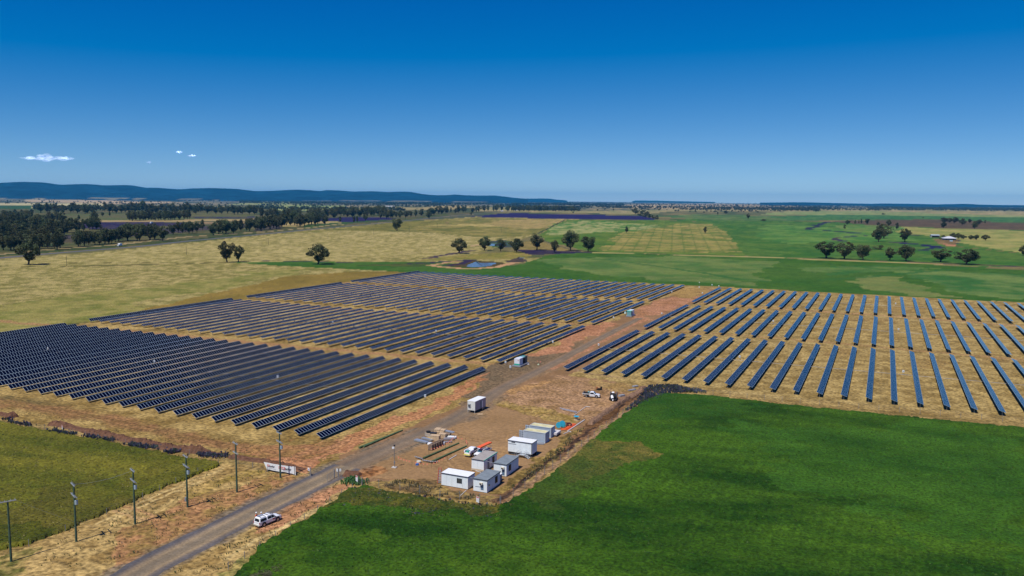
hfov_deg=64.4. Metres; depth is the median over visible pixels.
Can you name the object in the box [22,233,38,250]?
gum tree
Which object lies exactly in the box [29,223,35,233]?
gum tree
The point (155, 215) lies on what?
gum tree
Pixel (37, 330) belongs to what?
solar panel row
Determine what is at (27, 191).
hills
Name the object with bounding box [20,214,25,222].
gum tree
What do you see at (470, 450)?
ute
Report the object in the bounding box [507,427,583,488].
grass tufts
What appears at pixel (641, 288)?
solar panel row
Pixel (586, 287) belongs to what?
solar panel row
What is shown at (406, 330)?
drive shaft
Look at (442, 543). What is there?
green crop
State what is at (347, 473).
soil bank
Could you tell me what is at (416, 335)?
solar panel row
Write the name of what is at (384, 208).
gum tree
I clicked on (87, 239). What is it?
gum tree
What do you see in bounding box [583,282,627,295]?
solar panel row
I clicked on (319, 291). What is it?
solar panel row
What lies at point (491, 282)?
solar panel row
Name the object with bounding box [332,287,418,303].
solar panel row
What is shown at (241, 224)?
gum tree
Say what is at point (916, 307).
solar panel row
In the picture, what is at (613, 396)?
drum trailer
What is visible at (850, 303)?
solar panel row
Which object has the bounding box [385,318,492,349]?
solar panel row
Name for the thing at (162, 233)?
gum tree
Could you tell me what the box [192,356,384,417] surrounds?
solar panel row
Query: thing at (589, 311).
solar panel row
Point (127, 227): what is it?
gum tree
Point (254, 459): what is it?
soil bank
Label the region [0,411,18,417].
soil bank
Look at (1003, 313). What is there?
solar panel row
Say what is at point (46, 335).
solar panel row
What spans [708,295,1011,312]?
drive shaft
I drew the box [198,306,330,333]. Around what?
solar panel row
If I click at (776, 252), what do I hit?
ground
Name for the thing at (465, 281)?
solar panel row
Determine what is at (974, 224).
gum tree
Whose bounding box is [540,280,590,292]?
solar panel row
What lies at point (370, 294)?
solar panel row
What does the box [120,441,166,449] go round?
purple wildflowers
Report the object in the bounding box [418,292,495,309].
solar panel row
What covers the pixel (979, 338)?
solar panel row
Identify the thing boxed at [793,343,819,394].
solar panel row
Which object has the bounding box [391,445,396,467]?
camera mast
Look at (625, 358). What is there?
solar panel row
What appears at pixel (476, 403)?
site trailer
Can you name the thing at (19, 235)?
gum tree
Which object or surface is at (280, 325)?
solar panel row
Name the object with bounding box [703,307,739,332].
solar panel row
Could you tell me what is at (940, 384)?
solar panel row
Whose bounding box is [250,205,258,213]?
gum tree
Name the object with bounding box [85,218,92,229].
gum tree
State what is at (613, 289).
solar panel row
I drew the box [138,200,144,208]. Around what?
gum tree
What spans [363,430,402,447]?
treated log
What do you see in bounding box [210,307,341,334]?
solar panel row
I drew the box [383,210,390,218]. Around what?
gum tree
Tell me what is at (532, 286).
solar panel row
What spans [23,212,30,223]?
gum tree
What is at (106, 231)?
gum tree
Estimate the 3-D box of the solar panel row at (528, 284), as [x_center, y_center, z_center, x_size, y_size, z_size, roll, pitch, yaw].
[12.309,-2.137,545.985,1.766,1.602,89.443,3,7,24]
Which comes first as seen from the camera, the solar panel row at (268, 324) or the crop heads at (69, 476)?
the crop heads at (69, 476)
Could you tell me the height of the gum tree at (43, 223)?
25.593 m
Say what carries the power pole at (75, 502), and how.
on the ground
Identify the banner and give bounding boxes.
[264,462,295,474]
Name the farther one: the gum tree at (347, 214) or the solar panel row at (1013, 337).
the gum tree at (347, 214)
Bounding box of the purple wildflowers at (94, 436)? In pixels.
[46,427,117,441]
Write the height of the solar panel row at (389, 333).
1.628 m
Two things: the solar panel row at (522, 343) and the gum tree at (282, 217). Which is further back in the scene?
the gum tree at (282, 217)
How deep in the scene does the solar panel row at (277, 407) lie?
235.57 m
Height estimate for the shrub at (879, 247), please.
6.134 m
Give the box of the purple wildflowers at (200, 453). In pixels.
[163,448,229,458]
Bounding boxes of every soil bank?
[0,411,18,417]
[47,420,223,456]
[228,454,306,470]
[342,470,361,476]
[588,386,645,424]
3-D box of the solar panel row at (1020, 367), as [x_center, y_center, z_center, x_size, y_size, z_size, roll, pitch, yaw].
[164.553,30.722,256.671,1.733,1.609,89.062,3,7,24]
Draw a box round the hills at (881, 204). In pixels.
[760,202,1023,207]
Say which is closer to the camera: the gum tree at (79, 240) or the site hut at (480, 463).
the site hut at (480, 463)
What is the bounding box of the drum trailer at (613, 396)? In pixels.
[609,391,617,400]
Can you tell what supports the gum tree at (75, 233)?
on the ground
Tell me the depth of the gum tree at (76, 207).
2638.88 m
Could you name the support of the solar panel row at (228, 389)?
on the ground
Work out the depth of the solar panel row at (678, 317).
396.51 m
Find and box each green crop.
[0,421,218,550]
[234,393,1023,575]
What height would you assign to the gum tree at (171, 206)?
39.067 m
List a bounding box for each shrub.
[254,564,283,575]
[872,245,883,249]
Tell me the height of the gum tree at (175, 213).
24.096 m
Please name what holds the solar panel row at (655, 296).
on the ground
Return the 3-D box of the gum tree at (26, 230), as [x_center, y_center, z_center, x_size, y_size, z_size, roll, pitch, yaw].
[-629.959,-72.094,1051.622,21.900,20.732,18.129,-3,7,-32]
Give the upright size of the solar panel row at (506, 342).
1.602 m
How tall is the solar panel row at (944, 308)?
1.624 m
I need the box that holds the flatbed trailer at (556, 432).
[553,429,560,435]
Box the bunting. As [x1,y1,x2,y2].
[431,435,467,449]
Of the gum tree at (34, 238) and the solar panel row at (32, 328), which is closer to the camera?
the solar panel row at (32, 328)
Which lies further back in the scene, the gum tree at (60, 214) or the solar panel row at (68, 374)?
the gum tree at (60, 214)
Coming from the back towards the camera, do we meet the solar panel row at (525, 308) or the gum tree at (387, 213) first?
the gum tree at (387, 213)
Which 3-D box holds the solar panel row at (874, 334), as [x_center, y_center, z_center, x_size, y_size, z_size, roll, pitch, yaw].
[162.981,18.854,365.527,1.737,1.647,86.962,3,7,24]
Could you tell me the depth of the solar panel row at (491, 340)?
327.22 m
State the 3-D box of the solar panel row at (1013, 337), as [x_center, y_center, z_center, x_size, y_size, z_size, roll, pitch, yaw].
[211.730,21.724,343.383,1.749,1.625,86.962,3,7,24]
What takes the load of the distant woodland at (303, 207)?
on the ground
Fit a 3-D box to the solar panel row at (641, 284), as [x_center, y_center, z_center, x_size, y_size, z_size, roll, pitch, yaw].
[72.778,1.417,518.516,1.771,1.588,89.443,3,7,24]
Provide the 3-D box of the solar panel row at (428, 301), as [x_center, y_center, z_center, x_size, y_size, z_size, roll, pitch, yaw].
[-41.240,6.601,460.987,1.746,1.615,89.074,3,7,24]
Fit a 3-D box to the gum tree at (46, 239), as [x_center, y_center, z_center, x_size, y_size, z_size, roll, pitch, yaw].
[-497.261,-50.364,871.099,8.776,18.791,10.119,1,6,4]
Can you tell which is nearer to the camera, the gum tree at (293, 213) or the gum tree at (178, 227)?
the gum tree at (178, 227)
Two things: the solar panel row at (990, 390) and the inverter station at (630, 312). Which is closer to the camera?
the solar panel row at (990, 390)
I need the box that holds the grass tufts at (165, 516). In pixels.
[41,469,304,565]
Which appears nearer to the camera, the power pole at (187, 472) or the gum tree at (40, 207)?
the power pole at (187, 472)
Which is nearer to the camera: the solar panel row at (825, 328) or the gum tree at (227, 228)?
the solar panel row at (825, 328)
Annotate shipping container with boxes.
[519,428,548,442]
[525,423,554,437]
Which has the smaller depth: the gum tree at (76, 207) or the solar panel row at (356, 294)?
the solar panel row at (356, 294)
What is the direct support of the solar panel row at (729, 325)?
on the ground
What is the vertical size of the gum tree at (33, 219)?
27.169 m
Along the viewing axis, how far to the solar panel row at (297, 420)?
230.00 m
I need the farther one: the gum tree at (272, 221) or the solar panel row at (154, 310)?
the gum tree at (272, 221)
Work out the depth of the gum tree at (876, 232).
1203.32 m
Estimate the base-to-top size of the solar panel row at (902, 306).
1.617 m
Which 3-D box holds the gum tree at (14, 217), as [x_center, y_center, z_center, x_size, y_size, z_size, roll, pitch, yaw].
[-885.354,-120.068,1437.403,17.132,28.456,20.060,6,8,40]
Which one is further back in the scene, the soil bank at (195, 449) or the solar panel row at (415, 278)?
the solar panel row at (415, 278)
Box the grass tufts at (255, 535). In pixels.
[173,481,350,572]
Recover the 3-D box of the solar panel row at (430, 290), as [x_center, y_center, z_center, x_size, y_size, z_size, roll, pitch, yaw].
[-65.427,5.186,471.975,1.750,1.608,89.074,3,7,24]
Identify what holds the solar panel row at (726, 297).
on the ground
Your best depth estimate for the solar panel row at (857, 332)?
362.19 m
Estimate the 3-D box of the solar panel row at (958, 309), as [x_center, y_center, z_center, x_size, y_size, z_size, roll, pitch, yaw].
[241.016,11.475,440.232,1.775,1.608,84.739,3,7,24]
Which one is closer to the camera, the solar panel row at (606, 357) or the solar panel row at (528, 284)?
the solar panel row at (606, 357)
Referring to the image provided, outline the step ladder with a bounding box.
[437,467,441,482]
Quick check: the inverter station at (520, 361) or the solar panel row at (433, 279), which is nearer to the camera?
the inverter station at (520, 361)
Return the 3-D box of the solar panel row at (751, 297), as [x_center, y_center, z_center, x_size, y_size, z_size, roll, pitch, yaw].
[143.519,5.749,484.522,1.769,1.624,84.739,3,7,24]
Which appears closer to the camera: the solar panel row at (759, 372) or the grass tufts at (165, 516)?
the grass tufts at (165, 516)
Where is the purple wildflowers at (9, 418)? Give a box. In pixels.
[1,416,36,426]
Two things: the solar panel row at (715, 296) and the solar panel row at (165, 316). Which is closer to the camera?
the solar panel row at (165, 316)
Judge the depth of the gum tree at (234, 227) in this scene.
1290.86 m
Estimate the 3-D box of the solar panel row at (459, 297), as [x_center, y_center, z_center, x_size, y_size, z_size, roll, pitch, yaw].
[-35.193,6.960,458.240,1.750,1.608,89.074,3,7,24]
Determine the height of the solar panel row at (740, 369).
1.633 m
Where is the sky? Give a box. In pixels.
[0,0,1023,204]
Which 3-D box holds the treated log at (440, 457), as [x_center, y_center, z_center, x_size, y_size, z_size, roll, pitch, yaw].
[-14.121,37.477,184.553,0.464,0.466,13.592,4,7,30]
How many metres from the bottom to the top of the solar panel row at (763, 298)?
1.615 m
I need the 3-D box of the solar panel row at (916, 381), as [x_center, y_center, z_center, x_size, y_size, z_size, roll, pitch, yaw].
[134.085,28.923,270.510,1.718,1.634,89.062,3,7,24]
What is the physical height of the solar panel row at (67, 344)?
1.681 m
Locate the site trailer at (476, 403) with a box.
[467,396,485,412]
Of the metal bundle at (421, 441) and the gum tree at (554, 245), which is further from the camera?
the gum tree at (554, 245)
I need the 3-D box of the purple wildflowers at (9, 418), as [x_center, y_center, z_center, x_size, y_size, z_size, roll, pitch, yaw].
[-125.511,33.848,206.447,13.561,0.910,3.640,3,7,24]
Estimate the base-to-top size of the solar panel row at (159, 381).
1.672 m
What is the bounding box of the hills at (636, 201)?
[632,200,714,202]
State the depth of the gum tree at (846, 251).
827.44 m
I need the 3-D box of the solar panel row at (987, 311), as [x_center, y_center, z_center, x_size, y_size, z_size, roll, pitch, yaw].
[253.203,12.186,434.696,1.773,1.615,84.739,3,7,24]
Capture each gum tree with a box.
[0,223,9,235]
[0,233,7,249]
[1,211,9,215]
[3,219,13,231]
[4,235,19,250]
[5,212,16,222]
[6,223,21,234]
[10,219,28,229]
[14,231,26,245]
[15,224,31,234]
[15,238,40,264]
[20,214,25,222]
[21,210,31,218]
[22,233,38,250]
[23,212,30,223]
[27,214,42,226]
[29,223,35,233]
[31,227,50,246]
[35,202,45,212]
[35,233,50,247]
[38,218,50,232]
[42,232,51,248]
[45,218,59,233]
[50,231,64,249]
[51,228,67,247]
[53,223,65,232]
[58,204,66,211]
[58,211,66,219]
[59,218,71,234]
[70,218,82,229]
[70,229,84,246]
[72,204,81,212]
[76,231,83,246]
[79,203,89,213]
[81,219,85,230]
[82,231,89,245]
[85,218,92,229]
[85,231,92,244]
[90,210,98,216]
[91,216,101,229]
[92,231,106,244]
[99,227,112,243]
[105,204,112,210]
[109,229,114,243]
[112,205,119,212]
[113,228,119,241]
[116,227,127,240]
[117,222,133,240]
[118,204,124,212]
[122,204,129,211]
[126,210,137,220]
[130,203,139,211]
[131,226,142,240]
[134,224,144,239]
[135,211,144,220]
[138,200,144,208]
[141,224,158,239]
[147,204,154,211]
[151,212,159,220]
[156,226,168,240]
[161,210,168,218]
[167,202,175,211]
[167,211,172,219]
[168,224,176,234]
[171,210,177,219]
[176,221,180,232]
[182,221,193,232]
[192,205,199,212]
[194,222,200,230]
[197,203,203,211]
[207,224,218,234]
[212,219,226,233]
[217,205,225,212]
[218,241,234,261]
[221,219,233,233]
[229,205,238,214]
[229,221,237,232]
[233,245,244,261]
[239,219,243,230]
[244,204,253,213]
[244,218,253,230]
[244,221,248,231]
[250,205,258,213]
[253,216,260,229]
[255,217,266,230]
[264,215,278,228]
[273,216,281,228]
[279,214,287,226]
[280,211,289,224]
[288,210,299,224]
[288,215,292,224]
[294,214,304,226]
[303,215,307,225]
[305,213,312,224]
[305,244,329,263]
[310,214,320,225]
[316,208,326,214]
[321,215,327,224]
[328,208,337,215]
[342,208,349,216]
[348,207,357,216]
[357,209,363,215]
[362,206,372,215]
[368,207,374,214]
[374,205,382,215]
[380,205,387,213]
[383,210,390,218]
[392,218,402,230]
[451,238,466,253]
[477,236,490,249]
[495,238,506,250]
[508,238,523,251]
[530,233,543,249]
[551,240,558,251]
[561,230,579,250]
[580,236,595,251]
[813,241,837,257]
[836,242,856,258]
[856,244,871,259]
[871,228,885,241]
[876,223,893,237]
[885,247,896,259]
[896,244,915,260]
[899,228,911,241]
[930,248,952,261]
[949,217,958,222]
[953,249,980,263]
[958,218,966,223]
[971,221,978,228]
[1018,245,1023,254]
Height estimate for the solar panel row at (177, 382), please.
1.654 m
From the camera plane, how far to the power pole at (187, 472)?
151.00 m
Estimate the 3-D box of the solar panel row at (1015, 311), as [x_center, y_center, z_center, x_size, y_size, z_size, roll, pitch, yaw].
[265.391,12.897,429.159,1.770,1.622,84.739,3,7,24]
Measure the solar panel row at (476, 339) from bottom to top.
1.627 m
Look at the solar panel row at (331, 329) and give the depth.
357.26 m
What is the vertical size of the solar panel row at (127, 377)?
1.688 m
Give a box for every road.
[110,464,360,575]
[335,318,642,468]
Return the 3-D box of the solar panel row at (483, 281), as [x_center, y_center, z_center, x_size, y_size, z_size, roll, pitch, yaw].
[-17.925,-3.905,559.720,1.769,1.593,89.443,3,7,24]
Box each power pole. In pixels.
[0,499,15,561]
[70,482,77,541]
[130,468,136,523]
[183,455,189,507]
[232,441,237,492]
[276,431,282,477]
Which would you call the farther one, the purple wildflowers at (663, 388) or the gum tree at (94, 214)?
the gum tree at (94, 214)
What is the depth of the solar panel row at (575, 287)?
527.57 m
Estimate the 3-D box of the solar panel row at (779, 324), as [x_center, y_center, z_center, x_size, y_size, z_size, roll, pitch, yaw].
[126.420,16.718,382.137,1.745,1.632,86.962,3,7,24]
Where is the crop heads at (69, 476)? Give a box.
[0,424,221,542]
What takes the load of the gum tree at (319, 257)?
on the ground
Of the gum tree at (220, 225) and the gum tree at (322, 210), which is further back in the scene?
the gum tree at (322, 210)
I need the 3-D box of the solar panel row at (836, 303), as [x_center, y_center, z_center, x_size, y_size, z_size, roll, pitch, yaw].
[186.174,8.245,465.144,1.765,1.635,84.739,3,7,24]
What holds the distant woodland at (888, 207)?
on the ground
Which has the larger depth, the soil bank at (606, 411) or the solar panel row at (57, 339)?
the solar panel row at (57, 339)
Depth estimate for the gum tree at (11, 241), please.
843.98 m
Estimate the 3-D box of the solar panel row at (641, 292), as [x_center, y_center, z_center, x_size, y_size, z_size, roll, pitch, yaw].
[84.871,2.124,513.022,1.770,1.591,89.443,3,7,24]
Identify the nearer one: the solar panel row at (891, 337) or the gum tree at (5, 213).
the solar panel row at (891, 337)
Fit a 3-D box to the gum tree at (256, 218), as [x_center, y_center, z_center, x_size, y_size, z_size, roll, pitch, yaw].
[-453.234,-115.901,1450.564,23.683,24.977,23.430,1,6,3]
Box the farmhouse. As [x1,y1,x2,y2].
[942,236,956,239]
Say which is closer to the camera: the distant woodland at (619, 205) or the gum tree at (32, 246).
the gum tree at (32, 246)
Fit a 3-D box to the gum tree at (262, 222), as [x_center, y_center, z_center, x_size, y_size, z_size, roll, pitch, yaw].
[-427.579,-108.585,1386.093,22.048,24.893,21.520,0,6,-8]
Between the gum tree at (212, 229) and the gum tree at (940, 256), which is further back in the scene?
the gum tree at (212, 229)
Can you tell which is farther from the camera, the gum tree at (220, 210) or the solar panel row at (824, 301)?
the gum tree at (220, 210)
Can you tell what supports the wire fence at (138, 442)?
on the ground
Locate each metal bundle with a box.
[414,439,428,443]
[421,437,432,441]
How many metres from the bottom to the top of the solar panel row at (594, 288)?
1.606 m
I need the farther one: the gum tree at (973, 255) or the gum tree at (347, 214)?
the gum tree at (347, 214)
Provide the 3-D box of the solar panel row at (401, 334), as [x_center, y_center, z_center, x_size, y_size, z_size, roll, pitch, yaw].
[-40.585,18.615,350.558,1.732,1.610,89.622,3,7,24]
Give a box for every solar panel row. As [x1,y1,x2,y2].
[0,323,66,334]
[0,324,76,337]
[0,325,86,340]
[0,326,97,343]
[0,327,109,346]
[0,328,119,350]
[0,329,131,354]
[0,331,142,357]
[0,332,154,361]
[0,333,166,366]
[0,334,177,370]
[0,335,190,375]
[0,337,202,380]
[0,338,215,385]
[8,340,228,389]
[23,341,241,391]
[38,342,254,394]
[54,344,268,395]
[69,345,281,398]
[86,346,295,401]
[89,298,232,320]
[99,299,241,323]
[102,348,309,403]
[109,300,251,323]
[119,350,324,405]
[120,300,261,323]
[130,301,270,324]
[137,351,338,410]
[141,302,279,325]
[152,303,289,326]
[155,353,354,412]
[164,303,300,327]
[173,354,369,414]
[176,304,310,330]
[187,305,320,329]
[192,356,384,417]
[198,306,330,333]
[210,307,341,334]
[212,358,401,422]
[222,307,352,335]
[231,359,417,425]
[235,308,363,334]
[247,282,342,297]
[247,309,373,338]
[252,361,433,428]
[256,283,350,297]
[260,310,384,337]
[264,283,357,298]
[272,311,395,338]
[272,363,450,430]
[274,284,366,300]
[284,284,374,299]
[287,312,407,342]
[293,285,383,302]
[294,365,468,435]
[299,313,419,342]
[302,286,392,300]
[312,313,430,344]
[313,286,401,301]
[316,367,485,438]
[323,287,411,302]
[327,314,443,344]
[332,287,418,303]
[341,315,455,347]
[342,288,428,303]
[350,271,419,281]
[353,288,436,306]
[355,316,467,349]
[358,271,426,281]
[364,289,447,305]
[368,272,434,282]
[370,317,479,348]
[374,289,455,308]
[375,272,441,284]
[384,273,448,283]
[384,290,465,307]
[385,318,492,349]
[392,273,457,285]
[395,291,475,307]
[400,319,505,351]
[401,273,464,284]
[407,291,484,308]
[409,274,473,286]
[415,320,517,355]
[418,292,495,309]
[419,274,480,286]
[427,275,487,286]
[429,292,504,312]
[431,321,531,356]
[436,275,496,286]
[440,293,514,311]
[445,275,503,286]
[447,322,544,358]
[451,294,525,314]
[454,276,513,287]
[463,294,534,314]
[463,323,557,360]
[464,276,520,289]
[473,277,529,289]
[476,295,545,313]
[480,324,571,359]
[483,277,537,289]
[488,296,556,316]
[491,278,546,289]
[497,325,585,361]
[500,296,565,317]
[502,278,554,290]
[511,278,562,290]
[513,297,577,316]
[521,279,572,291]
[526,297,588,319]
[531,279,580,292]
[538,298,598,320]
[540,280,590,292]
[551,299,609,320]
[552,280,598,293]
[561,281,608,293]
[563,330,639,368]
[564,299,621,322]
[572,281,616,294]
[577,300,632,321]
[582,331,654,370]
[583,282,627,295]
[591,301,643,323]
[592,282,635,295]
[601,332,670,372]
[604,283,645,298]
[614,283,653,298]
[621,333,685,376]
[625,284,664,299]
[637,284,673,300]
[641,334,700,378]
[644,304,688,326]
[648,285,684,299]
[658,305,700,328]
[661,336,717,377]
[673,306,712,329]
[682,337,734,382]
[688,307,725,330]
[692,287,720,301]
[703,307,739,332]
[703,338,750,382]
[704,288,731,302]
[716,288,741,303]
[719,308,752,332]
[725,340,767,387]
[728,289,752,304]
[735,309,765,333]
[741,289,763,304]
[747,341,784,386]
[751,310,778,335]
[753,290,773,305]
[766,291,785,306]
[767,311,791,336]
[770,342,801,391]
[778,291,796,307]
[784,312,805,337]
[792,292,807,308]
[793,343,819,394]
[801,313,819,338]
[805,292,819,308]
[817,345,838,396]
[818,293,830,309]
[818,313,833,340]
[832,294,842,310]
[835,314,848,343]
[841,346,856,399]
[845,294,853,310]
[853,315,862,343]
[859,295,866,312]
[866,348,875,401]
[871,316,877,345]
[873,295,878,312]
[888,296,890,315]
[889,317,893,345]
[890,349,897,401]
[900,297,905,314]
[904,318,912,349]
[909,351,923,404]
[912,297,920,315]
[919,319,931,350]
[925,298,935,318]
[929,352,949,409]
[935,320,950,349]
[938,299,950,317]
[949,354,977,410]
[950,299,965,317]
[951,321,970,353]
[964,300,980,321]
[967,322,990,355]
[969,355,1005,413]
[977,301,996,321]
[983,323,1011,354]
[990,357,1023,406]
[991,302,1012,321]
[999,324,1023,351]
[1003,302,1023,320]
[1011,358,1023,373]
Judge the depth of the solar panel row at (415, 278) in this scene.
576.43 m
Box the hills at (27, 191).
[0,182,527,203]
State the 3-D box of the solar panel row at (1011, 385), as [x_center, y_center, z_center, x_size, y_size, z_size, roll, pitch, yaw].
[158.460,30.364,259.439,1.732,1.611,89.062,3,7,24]
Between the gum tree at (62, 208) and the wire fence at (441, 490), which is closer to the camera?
the wire fence at (441, 490)
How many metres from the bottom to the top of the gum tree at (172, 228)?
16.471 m
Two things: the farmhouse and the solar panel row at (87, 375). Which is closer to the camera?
the solar panel row at (87, 375)
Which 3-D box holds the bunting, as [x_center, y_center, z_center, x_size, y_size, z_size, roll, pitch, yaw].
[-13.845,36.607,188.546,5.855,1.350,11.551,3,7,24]
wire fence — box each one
[0,420,267,471]
[28,459,218,545]
[228,483,352,569]
[358,480,498,501]
[501,391,650,499]
[656,387,1023,421]
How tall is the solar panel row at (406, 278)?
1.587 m
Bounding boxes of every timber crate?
[428,443,433,450]
[430,434,440,440]
[439,432,446,438]
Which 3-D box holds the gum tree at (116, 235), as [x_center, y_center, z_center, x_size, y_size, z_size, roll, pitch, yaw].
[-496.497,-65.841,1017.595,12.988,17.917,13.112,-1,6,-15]
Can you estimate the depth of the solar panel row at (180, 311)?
398.95 m
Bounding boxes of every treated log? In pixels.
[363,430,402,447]
[423,442,458,458]
[431,445,466,460]
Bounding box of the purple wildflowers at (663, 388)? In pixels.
[625,383,694,410]
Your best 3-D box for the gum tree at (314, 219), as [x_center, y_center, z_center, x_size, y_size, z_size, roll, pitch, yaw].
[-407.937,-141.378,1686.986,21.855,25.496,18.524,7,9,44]
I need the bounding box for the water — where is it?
[467,261,495,266]
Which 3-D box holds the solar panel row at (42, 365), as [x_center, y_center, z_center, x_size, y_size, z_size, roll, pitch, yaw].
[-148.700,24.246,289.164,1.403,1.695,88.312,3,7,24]
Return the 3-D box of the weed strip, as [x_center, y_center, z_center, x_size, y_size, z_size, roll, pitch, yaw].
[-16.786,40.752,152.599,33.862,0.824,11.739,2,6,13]
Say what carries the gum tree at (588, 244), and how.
on the ground
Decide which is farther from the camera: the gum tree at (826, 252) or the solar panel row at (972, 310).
the gum tree at (826, 252)
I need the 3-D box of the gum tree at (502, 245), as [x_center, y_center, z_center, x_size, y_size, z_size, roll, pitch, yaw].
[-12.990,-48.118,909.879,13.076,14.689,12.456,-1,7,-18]
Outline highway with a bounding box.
[0,212,492,257]
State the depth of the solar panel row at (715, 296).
488.78 m
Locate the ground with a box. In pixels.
[0,200,1023,575]
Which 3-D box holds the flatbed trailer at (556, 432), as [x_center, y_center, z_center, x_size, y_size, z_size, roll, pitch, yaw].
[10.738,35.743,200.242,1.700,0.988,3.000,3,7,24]
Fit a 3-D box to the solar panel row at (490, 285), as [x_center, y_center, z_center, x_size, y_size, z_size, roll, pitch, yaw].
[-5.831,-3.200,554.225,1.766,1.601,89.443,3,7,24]
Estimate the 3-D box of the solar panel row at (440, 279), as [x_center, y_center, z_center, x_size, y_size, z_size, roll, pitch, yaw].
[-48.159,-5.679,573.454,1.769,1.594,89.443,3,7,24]
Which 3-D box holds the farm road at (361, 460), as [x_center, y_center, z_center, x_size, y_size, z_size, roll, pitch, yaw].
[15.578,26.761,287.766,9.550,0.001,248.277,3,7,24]
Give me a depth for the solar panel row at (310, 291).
491.65 m
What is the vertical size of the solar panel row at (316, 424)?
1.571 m
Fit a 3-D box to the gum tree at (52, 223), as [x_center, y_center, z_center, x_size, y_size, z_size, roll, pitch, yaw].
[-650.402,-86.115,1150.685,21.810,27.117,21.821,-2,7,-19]
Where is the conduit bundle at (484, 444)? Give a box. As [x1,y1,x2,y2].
[477,441,491,447]
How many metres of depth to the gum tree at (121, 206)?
2780.93 m
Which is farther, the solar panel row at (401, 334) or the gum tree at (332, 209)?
the gum tree at (332, 209)
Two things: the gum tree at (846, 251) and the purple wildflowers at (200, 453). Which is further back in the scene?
the gum tree at (846, 251)
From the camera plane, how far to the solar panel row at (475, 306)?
440.41 m
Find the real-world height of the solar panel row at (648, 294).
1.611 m
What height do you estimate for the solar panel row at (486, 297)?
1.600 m
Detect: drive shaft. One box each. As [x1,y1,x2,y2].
[20,347,406,396]
[176,310,531,341]
[313,291,621,312]
[607,348,1018,384]
[669,316,1023,340]
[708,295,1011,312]
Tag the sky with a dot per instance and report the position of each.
(719, 101)
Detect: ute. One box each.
[253,512,281,526]
[464,446,478,456]
[474,444,491,455]
[582,391,600,397]
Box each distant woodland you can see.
[5,199,519,210]
[512,201,859,211]
[759,205,1023,210]
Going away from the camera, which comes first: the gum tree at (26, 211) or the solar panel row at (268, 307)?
the solar panel row at (268, 307)
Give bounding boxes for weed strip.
[341,486,511,516]
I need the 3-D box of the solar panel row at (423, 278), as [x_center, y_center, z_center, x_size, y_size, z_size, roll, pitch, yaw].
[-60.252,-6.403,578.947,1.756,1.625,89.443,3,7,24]
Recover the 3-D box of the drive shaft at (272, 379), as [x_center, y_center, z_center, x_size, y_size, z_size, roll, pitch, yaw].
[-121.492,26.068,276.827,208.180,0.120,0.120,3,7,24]
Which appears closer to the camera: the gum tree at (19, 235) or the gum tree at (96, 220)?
the gum tree at (19, 235)
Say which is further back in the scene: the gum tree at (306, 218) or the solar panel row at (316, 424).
the gum tree at (306, 218)
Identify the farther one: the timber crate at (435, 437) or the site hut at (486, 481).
the timber crate at (435, 437)
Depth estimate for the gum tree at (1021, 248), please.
909.99 m
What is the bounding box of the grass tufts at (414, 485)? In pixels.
[365,478,492,501]
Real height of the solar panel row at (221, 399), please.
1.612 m
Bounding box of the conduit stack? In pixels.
[565,423,575,429]
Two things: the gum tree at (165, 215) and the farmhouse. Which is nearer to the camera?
the farmhouse
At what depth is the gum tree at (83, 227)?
1329.93 m
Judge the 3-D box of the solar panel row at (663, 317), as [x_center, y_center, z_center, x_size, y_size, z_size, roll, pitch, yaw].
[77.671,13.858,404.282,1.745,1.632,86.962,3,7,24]
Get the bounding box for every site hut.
[441,468,474,488]
[471,450,497,471]
[473,469,500,492]
[493,454,518,476]
[508,436,537,456]
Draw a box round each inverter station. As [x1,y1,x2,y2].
[512,355,528,366]
[626,309,635,316]
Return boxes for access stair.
[516,449,529,458]
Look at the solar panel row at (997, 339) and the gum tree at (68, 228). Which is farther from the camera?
the gum tree at (68, 228)
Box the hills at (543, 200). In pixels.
[528,198,566,202]
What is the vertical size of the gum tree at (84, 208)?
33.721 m
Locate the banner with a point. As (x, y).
(287, 469)
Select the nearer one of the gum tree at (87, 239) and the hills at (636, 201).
the gum tree at (87, 239)
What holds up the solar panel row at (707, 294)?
on the ground
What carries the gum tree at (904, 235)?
on the ground
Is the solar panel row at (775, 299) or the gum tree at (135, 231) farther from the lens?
the gum tree at (135, 231)
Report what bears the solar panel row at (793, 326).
on the ground
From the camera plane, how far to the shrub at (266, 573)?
124.13 m
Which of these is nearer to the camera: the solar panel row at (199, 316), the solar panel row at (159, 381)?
the solar panel row at (159, 381)
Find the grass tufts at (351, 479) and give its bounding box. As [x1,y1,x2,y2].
[340,475,368,485]
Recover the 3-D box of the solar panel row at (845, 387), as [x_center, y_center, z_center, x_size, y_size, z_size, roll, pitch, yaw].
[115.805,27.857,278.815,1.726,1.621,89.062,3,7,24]
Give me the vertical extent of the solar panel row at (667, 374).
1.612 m
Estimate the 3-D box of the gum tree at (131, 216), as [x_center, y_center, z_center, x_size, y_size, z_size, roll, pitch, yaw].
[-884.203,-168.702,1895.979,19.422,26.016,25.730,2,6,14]
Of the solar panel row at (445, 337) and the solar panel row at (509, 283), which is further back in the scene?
the solar panel row at (509, 283)
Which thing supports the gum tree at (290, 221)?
on the ground
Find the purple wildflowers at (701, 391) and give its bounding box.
[683,387,706,392]
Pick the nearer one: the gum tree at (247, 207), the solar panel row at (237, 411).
the solar panel row at (237, 411)
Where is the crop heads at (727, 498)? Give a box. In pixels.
[237,395,1023,575]
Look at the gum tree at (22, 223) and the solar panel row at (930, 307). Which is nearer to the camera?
the solar panel row at (930, 307)

